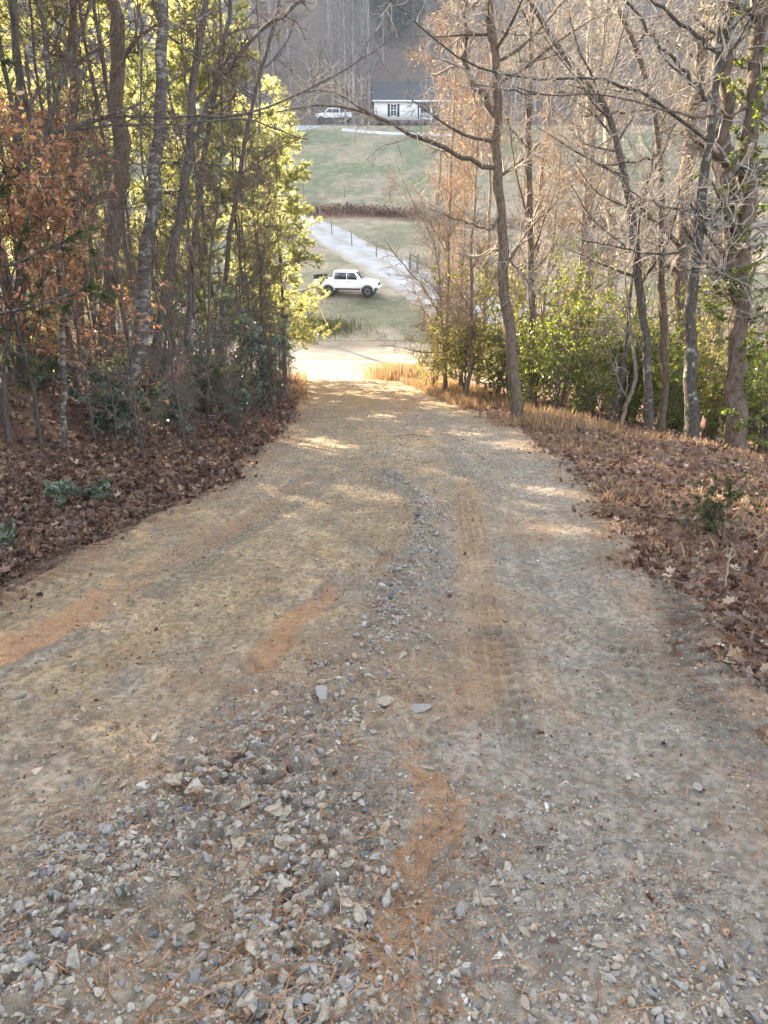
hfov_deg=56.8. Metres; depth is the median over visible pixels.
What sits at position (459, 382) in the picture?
young tree
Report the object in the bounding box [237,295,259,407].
sapling
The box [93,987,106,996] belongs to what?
stone
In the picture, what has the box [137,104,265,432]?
sapling
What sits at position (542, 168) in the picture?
tree
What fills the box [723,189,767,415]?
tree
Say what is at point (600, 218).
tree
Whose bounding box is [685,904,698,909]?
stone
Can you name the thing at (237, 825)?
stone
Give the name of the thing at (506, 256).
tree
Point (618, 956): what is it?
stone
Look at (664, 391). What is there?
tree
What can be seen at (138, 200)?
sapling
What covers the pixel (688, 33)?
tree
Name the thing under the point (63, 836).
stone
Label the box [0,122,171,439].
beech sapling
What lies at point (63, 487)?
laurel
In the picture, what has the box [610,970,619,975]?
stone
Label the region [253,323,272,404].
sapling
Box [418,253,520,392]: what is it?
bush
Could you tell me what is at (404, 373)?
dry grass
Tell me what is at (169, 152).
sapling
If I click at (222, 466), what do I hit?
fallen leaves
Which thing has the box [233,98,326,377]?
pine tree
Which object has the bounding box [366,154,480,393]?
sapling
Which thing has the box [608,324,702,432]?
evergreen shrub
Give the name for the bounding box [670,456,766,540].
pine seedling
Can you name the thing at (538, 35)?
tree
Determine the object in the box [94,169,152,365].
sapling
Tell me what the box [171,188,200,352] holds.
sapling
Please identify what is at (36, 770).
stone
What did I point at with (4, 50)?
pine tree
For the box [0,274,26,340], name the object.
sapling
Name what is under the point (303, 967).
stone
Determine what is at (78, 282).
beech sapling
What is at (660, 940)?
stone
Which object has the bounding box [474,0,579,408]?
tree
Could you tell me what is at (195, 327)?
sapling
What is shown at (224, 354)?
sapling
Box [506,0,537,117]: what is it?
tree
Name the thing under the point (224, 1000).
stone
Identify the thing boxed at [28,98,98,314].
sapling
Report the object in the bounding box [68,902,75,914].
stone
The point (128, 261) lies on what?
sapling
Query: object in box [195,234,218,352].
sapling
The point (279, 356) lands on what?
sapling
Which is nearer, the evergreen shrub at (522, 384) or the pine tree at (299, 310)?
the evergreen shrub at (522, 384)
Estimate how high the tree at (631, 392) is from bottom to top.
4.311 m
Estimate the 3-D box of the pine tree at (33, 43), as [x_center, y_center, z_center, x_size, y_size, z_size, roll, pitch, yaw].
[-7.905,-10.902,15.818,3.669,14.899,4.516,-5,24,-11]
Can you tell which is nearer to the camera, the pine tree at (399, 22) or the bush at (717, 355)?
the bush at (717, 355)
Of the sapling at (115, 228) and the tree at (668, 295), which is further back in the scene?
the tree at (668, 295)
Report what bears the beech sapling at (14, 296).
on the ground at (336, 154)
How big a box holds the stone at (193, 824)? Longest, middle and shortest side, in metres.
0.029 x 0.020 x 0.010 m
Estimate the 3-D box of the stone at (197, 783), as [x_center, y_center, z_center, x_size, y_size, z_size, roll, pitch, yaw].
[-0.641,0.923,2.388,0.066,0.025,0.064,-2,24,-28]
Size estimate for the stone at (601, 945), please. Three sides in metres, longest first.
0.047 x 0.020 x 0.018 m
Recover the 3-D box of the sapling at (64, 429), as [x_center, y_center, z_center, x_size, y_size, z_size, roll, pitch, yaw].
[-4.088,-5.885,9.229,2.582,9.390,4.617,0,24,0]
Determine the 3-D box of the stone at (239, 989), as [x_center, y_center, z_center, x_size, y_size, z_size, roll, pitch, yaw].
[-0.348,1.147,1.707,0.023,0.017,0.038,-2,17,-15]
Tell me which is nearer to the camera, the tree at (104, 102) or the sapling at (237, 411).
the sapling at (237, 411)
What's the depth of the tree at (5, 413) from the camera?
8.70 m
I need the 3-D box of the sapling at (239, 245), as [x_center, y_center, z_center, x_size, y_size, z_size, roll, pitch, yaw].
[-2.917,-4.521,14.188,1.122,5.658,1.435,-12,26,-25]
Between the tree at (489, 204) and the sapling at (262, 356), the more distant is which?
the tree at (489, 204)
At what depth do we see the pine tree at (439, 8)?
120.42 m
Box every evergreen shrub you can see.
[473,306,551,400]
[503,251,626,414]
[518,341,560,408]
[520,233,642,411]
[564,349,618,420]
[580,260,716,420]
[590,265,718,423]
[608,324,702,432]
[627,338,712,428]
[698,296,767,451]
[700,356,767,450]
[747,365,767,452]
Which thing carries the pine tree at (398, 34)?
on the ground at (336, 154)
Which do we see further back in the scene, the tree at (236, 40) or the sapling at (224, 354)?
the tree at (236, 40)
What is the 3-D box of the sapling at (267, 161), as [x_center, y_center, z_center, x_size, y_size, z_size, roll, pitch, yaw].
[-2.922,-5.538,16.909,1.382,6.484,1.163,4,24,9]
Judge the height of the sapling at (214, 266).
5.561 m
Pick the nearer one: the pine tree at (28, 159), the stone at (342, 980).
the stone at (342, 980)
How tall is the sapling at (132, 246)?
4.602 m
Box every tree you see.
[0,0,53,308]
[0,0,67,309]
[0,0,69,298]
[0,0,74,307]
[0,0,98,276]
[0,0,101,381]
[0,0,148,336]
[0,1,84,316]
[0,43,60,378]
[0,67,115,322]
[0,147,39,324]
[0,166,27,202]
[0,240,14,331]
[3,0,125,360]
[5,0,142,291]
[7,1,41,75]
[8,0,82,407]
[27,23,43,99]
[62,1,160,273]
[77,3,174,309]
[78,0,177,347]
[82,0,236,339]
[88,10,109,122]
[90,8,109,122]
[92,0,178,379]
[92,1,147,364]
[117,0,260,364]
[117,0,276,436]
[120,2,139,85]
[126,0,286,321]
[132,0,170,65]
[142,0,317,415]
[143,27,154,83]
[165,0,293,411]
[179,0,294,369]
[194,0,320,397]
[205,1,226,107]
[221,0,239,25]
[222,111,308,346]
[224,0,299,338]
[225,0,254,106]
[233,8,256,107]
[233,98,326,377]
[237,1,252,37]
[246,74,340,349]
[254,0,288,97]
[262,0,609,421]
[271,0,297,72]
[274,8,303,102]
[318,0,346,107]
[318,0,361,125]
[326,0,337,39]
[326,0,355,24]
[329,9,344,98]
[330,0,378,122]
[331,0,347,61]
[339,0,369,125]
[349,0,374,125]
[351,0,384,121]
[353,0,386,45]
[354,0,378,82]
[356,0,377,69]
[365,0,397,46]
[369,0,406,45]
[371,0,490,387]
[372,1,408,30]
[372,7,394,78]
[374,0,767,440]
[379,0,409,48]
[380,0,404,41]
[395,0,429,44]
[402,3,489,374]
[403,0,483,382]
[404,165,490,386]
[405,0,426,25]
[413,1,436,81]
[420,62,496,361]
[422,134,487,380]
[430,0,461,64]
[433,28,519,396]
[444,7,459,73]
[450,0,535,386]
[454,0,717,429]
[466,0,496,76]
[469,0,494,39]
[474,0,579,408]
[475,1,506,77]
[488,156,548,333]
[489,0,767,452]
[489,102,602,349]
[491,146,557,378]
[494,0,598,329]
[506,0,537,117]
[506,1,554,95]
[507,6,526,122]
[533,0,550,121]
[536,112,600,326]
[539,0,655,408]
[540,0,648,402]
[551,0,588,103]
[551,18,571,114]
[557,0,720,430]
[562,167,635,359]
[563,4,578,85]
[565,0,656,415]
[574,233,654,423]
[578,25,709,416]
[585,220,666,422]
[606,0,767,430]
[622,40,747,417]
[635,1,673,105]
[639,3,657,96]
[642,38,665,125]
[653,0,681,105]
[668,3,767,439]
[668,177,765,369]
[670,0,695,84]
[670,71,767,355]
[680,0,697,83]
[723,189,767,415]
[733,0,749,81]
[750,266,767,376]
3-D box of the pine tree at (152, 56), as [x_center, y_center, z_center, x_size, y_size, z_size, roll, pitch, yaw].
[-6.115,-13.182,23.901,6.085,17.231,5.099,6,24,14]
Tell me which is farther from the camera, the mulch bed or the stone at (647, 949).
the mulch bed
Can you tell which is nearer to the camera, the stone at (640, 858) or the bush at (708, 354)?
the stone at (640, 858)
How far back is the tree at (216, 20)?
102.99 m
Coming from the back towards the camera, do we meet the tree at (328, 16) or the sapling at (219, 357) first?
the tree at (328, 16)
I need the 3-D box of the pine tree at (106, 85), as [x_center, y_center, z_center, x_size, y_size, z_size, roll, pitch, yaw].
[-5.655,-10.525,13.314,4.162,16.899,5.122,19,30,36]
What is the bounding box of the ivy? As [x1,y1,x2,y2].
[686,0,767,447]
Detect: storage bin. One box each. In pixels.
[313,274,319,279]
[320,273,327,278]
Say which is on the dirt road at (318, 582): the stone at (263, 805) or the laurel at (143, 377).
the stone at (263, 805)
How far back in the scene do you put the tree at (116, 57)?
14.87 m
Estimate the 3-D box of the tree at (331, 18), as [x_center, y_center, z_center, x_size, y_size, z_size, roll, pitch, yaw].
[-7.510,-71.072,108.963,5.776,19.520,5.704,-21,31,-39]
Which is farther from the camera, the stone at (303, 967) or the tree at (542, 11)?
the tree at (542, 11)
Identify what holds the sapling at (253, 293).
on the ground at (336, 154)
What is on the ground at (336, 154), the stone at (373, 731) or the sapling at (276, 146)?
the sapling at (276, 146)
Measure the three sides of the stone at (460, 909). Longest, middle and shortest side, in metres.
0.051 x 0.036 x 0.022 m
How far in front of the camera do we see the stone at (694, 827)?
2.33 m
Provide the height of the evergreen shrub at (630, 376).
3.742 m
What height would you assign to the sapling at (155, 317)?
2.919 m
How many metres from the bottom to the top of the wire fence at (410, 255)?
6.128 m
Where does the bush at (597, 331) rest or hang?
on the ground at (336, 154)
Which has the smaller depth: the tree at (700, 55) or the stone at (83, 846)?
the stone at (83, 846)
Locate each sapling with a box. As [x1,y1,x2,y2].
[0,0,165,450]
[0,23,90,415]
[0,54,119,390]
[0,71,39,293]
[0,88,12,324]
[0,88,139,444]
[0,90,46,384]
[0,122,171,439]
[0,139,19,426]
[0,182,26,237]
[0,205,49,370]
[0,244,66,326]
[0,248,49,421]
[0,268,15,345]
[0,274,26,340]
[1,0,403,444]
[2,77,135,367]
[15,0,150,441]
[20,141,75,353]
[22,128,73,321]
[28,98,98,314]
[30,199,188,407]
[47,156,207,462]
[51,0,176,389]
[54,256,92,381]
[60,50,135,381]
[62,0,221,452]
[62,173,102,347]
[63,188,98,317]
[80,114,127,337]
[80,138,129,377]
[81,120,120,332]
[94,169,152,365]
[107,317,122,382]
[111,178,219,435]
[116,149,169,339]
[120,186,182,360]
[125,211,154,323]
[127,93,202,343]
[129,288,161,387]
[133,0,299,420]
[134,165,179,342]
[134,179,166,306]
[134,273,165,355]
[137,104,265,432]
[140,348,167,435]
[147,115,203,363]
[147,183,191,343]
[150,280,166,376]
[150,294,194,437]
[155,203,193,344]
[158,251,204,422]
[159,279,214,456]
[165,192,202,362]
[167,122,230,353]
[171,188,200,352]
[173,143,224,364]
[177,26,290,387]
[183,329,198,411]
[190,167,236,396]
[191,314,204,350]
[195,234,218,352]
[196,230,253,386]
[200,44,288,405]
[204,229,227,353]
[209,295,243,425]
[210,327,228,399]
[211,63,303,381]
[212,129,260,410]
[217,353,248,434]
[218,340,238,433]
[220,326,236,400]
[224,298,233,390]
[229,304,261,410]
[233,158,309,408]
[233,224,272,401]
[234,128,286,388]
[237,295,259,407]
[238,201,268,366]
[242,372,263,427]
[251,129,300,387]
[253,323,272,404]
[257,295,272,396]
[264,306,285,406]
[264,309,282,404]
[271,309,287,400]
[271,334,295,396]
[285,336,297,387]
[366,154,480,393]
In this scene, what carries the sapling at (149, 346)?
on the ground at (336, 154)
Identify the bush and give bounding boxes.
[410,317,454,389]
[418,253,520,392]
[449,261,538,393]
[483,262,589,399]
[516,310,568,397]
[541,289,623,410]
[553,289,661,411]
[616,288,712,419]
[653,281,767,418]
[668,323,750,432]
[697,324,767,450]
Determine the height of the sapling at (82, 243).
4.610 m
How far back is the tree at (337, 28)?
114.67 m
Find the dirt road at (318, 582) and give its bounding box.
[0,364,767,1023]
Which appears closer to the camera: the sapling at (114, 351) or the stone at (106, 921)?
the stone at (106, 921)
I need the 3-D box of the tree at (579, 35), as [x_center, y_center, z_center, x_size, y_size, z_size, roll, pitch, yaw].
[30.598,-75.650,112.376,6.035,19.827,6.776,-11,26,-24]
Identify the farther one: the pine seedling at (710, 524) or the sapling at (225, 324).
the sapling at (225, 324)
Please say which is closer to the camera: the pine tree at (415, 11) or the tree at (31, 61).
the tree at (31, 61)
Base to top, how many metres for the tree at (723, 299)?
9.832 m
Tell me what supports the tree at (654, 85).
on the ground at (336, 154)
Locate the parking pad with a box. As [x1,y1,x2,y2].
[283,123,355,130]
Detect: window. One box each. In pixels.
[387,104,399,116]
[418,106,429,117]
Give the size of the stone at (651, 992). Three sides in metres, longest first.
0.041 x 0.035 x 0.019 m
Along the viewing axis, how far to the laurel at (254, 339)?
14.95 m
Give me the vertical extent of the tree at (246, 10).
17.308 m
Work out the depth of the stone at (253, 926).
1.93 m
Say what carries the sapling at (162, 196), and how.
on the ground at (336, 154)
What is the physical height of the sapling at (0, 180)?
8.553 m
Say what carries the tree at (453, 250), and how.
on the ground at (336, 154)
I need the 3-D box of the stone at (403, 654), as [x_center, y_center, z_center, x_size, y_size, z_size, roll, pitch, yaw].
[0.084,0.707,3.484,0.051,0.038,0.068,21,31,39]
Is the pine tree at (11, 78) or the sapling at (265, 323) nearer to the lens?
the sapling at (265, 323)
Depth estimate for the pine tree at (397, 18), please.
126.23 m
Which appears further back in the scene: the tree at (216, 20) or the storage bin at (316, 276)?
the tree at (216, 20)
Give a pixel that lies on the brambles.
(380, 211)
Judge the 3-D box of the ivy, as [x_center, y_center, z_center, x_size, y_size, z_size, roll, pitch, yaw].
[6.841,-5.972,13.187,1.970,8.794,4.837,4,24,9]
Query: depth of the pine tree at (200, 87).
20.15 m
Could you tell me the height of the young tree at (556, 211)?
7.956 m
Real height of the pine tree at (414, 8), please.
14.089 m
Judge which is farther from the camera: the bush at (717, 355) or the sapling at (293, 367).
the sapling at (293, 367)
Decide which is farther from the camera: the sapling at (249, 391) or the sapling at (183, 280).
the sapling at (183, 280)
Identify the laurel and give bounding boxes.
[0,517,18,546]
[13,317,89,394]
[41,477,79,509]
[56,348,144,424]
[74,479,113,500]
[88,376,149,435]
[124,345,198,407]
[137,367,198,433]
[150,287,246,410]
[204,376,252,423]
[205,273,292,411]
[245,317,297,403]
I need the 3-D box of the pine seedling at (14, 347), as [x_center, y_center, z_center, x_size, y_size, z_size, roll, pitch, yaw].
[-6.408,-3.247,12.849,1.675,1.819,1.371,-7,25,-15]
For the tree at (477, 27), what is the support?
on the ground at (336, 154)
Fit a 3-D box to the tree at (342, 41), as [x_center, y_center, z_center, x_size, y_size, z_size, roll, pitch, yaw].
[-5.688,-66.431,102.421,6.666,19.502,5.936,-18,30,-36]
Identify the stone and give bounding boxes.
[16,693,25,698]
[31,767,42,774]
[32,938,45,943]
[34,979,43,991]
[39,965,47,971]
[53,984,62,991]
[56,832,68,840]
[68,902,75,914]
[78,843,89,851]
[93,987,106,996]
[104,919,112,926]
[116,936,124,943]
[117,779,127,788]
[137,951,147,958]
[148,930,159,936]
[150,731,159,742]
[153,939,164,950]
[184,777,203,793]
[188,968,200,988]
[191,820,196,828]
[200,976,209,981]
[209,802,217,807]
[218,997,229,1004]
[219,894,232,902]
[233,822,243,828]
[233,939,242,945]
[235,982,243,995]
[249,924,257,929]
[259,802,267,808]
[271,953,280,970]
[300,964,309,971]
[302,993,319,1003]
[309,956,316,961]
[316,685,327,699]
[317,679,326,683]
[330,943,338,949]
[338,975,352,990]
[369,729,376,734]
[375,695,394,705]
[399,651,407,659]
[410,704,430,712]
[436,963,445,969]
[455,901,467,919]
[460,970,466,975]
[481,928,488,937]
[490,879,497,885]
[519,926,530,935]
[520,994,530,1010]
[541,791,549,796]
[558,992,566,1002]
[581,820,592,826]
[581,993,594,1000]
[590,941,607,948]
[596,847,607,853]
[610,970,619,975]
[615,953,624,963]
[637,852,643,867]
[641,946,651,951]
[645,988,657,998]
[657,934,664,942]
[673,886,680,898]
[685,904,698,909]
[685,918,696,924]
[691,824,701,831]
[692,782,702,790]
[737,981,747,987]
[745,1005,754,1011]
[747,970,753,976]
[757,968,762,976]
[760,1010,767,1019]
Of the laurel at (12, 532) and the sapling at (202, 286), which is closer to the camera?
the laurel at (12, 532)
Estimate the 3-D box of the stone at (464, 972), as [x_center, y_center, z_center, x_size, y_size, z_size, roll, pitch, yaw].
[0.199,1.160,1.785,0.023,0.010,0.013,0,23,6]
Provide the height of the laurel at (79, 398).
1.288 m
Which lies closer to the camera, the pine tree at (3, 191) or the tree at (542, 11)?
the pine tree at (3, 191)
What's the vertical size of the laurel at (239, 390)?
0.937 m
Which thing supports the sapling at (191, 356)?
on the ground at (336, 154)
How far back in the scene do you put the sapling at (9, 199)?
8.75 m
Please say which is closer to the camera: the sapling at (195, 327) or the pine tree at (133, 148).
the sapling at (195, 327)
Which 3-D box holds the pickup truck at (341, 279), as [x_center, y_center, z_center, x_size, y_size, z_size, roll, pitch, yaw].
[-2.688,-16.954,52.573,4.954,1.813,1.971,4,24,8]
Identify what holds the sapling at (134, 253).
on the ground at (336, 154)
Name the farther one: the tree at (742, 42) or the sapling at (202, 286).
the tree at (742, 42)
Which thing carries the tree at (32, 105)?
on the ground at (336, 154)
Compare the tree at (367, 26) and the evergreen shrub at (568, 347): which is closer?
the evergreen shrub at (568, 347)
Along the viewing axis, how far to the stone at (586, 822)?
2.34 m
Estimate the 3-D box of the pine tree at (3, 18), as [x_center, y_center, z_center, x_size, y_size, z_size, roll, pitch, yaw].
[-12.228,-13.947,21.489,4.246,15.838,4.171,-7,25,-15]
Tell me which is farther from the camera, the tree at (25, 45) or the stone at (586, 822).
the tree at (25, 45)
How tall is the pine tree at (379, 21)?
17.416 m
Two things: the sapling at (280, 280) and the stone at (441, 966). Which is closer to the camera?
the stone at (441, 966)
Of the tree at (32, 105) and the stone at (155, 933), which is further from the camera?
the tree at (32, 105)
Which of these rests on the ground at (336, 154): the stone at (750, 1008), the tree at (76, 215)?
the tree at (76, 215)
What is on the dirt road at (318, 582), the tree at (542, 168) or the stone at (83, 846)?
the stone at (83, 846)
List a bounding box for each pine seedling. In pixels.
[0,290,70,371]
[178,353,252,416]
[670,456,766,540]
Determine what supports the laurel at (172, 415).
on the ground at (336, 154)
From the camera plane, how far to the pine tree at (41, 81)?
23.28 m
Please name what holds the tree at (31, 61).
on the ground at (336, 154)
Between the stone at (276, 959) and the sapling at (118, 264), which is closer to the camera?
the stone at (276, 959)
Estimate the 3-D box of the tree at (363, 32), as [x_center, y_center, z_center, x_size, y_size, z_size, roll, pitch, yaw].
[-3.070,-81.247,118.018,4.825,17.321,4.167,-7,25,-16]
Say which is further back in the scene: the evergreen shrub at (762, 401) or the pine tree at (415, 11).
the pine tree at (415, 11)
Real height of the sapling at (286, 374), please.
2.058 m
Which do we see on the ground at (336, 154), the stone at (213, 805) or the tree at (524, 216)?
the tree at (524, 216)
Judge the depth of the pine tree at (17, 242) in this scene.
19.48 m
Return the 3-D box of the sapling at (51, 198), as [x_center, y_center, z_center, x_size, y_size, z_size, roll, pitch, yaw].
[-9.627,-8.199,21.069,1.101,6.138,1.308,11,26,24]
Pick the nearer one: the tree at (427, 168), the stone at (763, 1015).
the stone at (763, 1015)
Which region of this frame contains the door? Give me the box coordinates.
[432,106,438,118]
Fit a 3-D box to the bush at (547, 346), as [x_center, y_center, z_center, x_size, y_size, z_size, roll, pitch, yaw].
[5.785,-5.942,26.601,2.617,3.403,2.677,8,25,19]
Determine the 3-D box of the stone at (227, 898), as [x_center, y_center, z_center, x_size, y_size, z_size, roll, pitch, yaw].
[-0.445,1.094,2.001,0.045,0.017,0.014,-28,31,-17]
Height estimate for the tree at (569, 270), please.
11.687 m
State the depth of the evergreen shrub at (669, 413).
15.36 m
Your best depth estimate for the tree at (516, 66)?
107.21 m
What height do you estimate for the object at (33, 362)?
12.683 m
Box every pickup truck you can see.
[313,269,381,296]
[315,108,351,123]
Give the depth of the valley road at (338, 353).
39.49 m
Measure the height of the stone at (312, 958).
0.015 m
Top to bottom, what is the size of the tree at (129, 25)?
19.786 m
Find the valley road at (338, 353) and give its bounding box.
[148,340,764,366]
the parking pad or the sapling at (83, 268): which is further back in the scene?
the parking pad
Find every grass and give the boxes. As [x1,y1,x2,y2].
[175,239,599,340]
[257,360,767,566]
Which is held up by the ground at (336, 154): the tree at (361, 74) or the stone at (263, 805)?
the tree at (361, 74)
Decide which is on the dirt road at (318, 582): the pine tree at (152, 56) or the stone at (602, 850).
the stone at (602, 850)
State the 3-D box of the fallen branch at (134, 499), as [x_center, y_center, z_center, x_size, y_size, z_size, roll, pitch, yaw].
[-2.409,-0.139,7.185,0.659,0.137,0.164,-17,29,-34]
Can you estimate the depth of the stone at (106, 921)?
1.85 m
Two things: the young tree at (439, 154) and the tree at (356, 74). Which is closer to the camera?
the young tree at (439, 154)
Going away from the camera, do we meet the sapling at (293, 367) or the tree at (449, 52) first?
the sapling at (293, 367)
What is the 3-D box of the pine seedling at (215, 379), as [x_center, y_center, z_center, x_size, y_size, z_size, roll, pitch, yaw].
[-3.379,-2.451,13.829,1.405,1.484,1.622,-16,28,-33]
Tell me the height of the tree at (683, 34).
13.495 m
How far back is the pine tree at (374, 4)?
125.13 m
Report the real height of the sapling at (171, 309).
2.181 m
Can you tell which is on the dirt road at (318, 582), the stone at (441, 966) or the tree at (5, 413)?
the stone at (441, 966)
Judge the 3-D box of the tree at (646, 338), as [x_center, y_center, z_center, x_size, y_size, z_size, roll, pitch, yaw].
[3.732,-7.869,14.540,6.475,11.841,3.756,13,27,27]
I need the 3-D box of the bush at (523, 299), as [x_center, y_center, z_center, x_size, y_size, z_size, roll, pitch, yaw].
[4.125,-4.742,19.257,2.544,3.905,2.884,-11,26,-23]
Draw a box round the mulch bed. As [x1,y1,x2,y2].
[373,123,458,125]
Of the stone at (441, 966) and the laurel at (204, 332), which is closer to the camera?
the stone at (441, 966)
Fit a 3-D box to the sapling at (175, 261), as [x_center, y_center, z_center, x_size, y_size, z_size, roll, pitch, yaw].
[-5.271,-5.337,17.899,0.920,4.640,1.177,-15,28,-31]
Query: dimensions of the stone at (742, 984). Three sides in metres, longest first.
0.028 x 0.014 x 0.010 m
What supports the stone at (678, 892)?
on the dirt road at (318, 582)
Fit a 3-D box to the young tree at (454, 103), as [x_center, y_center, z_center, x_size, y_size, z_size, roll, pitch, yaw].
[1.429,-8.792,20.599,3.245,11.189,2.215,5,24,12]
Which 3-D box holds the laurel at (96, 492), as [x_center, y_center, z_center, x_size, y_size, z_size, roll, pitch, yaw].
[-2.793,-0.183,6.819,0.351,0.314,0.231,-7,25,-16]
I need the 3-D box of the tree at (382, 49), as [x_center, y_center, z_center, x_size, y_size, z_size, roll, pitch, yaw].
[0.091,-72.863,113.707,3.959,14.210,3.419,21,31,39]
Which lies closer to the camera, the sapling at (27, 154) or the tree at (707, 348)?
the sapling at (27, 154)
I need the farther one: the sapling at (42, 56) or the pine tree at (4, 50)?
the pine tree at (4, 50)
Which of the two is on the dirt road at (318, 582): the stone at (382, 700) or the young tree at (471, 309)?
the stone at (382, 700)
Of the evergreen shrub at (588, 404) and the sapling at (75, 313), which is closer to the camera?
the sapling at (75, 313)
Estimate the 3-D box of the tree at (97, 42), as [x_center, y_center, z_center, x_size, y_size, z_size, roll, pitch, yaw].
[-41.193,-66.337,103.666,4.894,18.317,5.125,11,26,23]
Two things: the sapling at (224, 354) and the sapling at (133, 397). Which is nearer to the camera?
the sapling at (133, 397)
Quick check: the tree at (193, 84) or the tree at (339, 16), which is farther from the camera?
the tree at (339, 16)
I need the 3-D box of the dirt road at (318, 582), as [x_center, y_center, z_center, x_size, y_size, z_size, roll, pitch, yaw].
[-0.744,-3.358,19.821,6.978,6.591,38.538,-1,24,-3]
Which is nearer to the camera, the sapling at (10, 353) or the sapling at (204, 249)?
the sapling at (10, 353)
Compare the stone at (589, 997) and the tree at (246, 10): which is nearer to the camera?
the stone at (589, 997)
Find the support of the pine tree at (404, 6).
on the ground at (336, 154)
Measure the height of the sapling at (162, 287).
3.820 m
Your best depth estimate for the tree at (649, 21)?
113.47 m
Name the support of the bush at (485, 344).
on the ground at (336, 154)
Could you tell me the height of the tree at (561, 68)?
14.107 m
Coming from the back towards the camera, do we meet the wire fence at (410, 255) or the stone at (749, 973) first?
the wire fence at (410, 255)
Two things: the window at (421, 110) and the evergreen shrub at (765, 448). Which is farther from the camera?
the window at (421, 110)
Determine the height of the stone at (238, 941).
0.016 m
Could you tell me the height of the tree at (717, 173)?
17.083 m
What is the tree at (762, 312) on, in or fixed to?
on the ground at (336, 154)
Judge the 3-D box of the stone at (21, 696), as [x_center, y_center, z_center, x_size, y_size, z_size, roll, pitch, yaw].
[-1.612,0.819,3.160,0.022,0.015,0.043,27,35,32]
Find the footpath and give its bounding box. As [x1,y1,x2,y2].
[341,128,471,135]
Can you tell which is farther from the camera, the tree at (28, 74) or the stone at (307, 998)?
the tree at (28, 74)
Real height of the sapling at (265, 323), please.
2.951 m
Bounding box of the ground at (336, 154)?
[0,0,767,665]
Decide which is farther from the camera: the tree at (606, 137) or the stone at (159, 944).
the tree at (606, 137)
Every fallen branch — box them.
[115,495,166,502]
[703,583,765,611]
[724,544,732,586]
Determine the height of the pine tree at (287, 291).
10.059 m
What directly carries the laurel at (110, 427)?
on the ground at (336, 154)
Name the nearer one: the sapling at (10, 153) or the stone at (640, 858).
the stone at (640, 858)
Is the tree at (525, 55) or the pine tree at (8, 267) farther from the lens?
the tree at (525, 55)
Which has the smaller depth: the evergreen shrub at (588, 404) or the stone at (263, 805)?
the stone at (263, 805)
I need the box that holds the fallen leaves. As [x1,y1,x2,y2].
[0,314,767,1023]
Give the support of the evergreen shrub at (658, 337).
on the ground at (336, 154)
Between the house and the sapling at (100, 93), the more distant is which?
the house
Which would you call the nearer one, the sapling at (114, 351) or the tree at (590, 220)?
the sapling at (114, 351)
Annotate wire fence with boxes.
[303,183,484,203]
[319,208,492,274]
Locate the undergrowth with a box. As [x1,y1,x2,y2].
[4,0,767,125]
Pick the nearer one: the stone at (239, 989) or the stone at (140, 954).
the stone at (239, 989)
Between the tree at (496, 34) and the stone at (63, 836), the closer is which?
the stone at (63, 836)
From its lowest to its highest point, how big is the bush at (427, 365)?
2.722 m
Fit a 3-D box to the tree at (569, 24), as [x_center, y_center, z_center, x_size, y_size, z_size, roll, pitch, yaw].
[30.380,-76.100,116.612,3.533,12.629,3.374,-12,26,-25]
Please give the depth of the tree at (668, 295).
20.11 m
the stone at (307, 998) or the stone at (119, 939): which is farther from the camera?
the stone at (119, 939)
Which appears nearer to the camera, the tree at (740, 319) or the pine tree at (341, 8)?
the tree at (740, 319)
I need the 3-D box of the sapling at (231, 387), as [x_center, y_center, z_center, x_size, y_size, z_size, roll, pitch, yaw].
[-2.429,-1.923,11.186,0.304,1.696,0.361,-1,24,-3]
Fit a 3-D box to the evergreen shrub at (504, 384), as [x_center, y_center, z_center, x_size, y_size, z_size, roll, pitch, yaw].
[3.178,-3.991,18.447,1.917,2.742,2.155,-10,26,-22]
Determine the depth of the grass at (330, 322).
47.23 m
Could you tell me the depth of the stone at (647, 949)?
1.83 m
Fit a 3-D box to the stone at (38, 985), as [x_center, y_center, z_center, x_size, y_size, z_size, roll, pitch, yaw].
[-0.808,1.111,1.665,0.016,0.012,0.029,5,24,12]
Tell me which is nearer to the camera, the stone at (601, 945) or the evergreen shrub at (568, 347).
the stone at (601, 945)
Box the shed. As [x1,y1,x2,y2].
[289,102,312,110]
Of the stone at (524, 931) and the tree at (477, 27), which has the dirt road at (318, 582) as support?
the stone at (524, 931)
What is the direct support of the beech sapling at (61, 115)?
on the ground at (336, 154)
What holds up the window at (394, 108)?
in the house
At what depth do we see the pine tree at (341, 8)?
130.92 m
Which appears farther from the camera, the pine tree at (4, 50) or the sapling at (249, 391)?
the pine tree at (4, 50)
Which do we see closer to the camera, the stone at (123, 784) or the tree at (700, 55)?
the stone at (123, 784)
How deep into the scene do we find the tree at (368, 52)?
107.98 m
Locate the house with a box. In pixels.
[371,77,461,124]
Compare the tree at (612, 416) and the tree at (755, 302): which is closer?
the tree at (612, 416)
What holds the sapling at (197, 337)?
on the ground at (336, 154)
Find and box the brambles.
[204,199,753,229]
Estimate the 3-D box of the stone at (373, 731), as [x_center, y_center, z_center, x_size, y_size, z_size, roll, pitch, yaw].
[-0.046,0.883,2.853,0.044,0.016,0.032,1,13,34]
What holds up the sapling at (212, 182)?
on the ground at (336, 154)
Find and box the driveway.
[281,215,559,326]

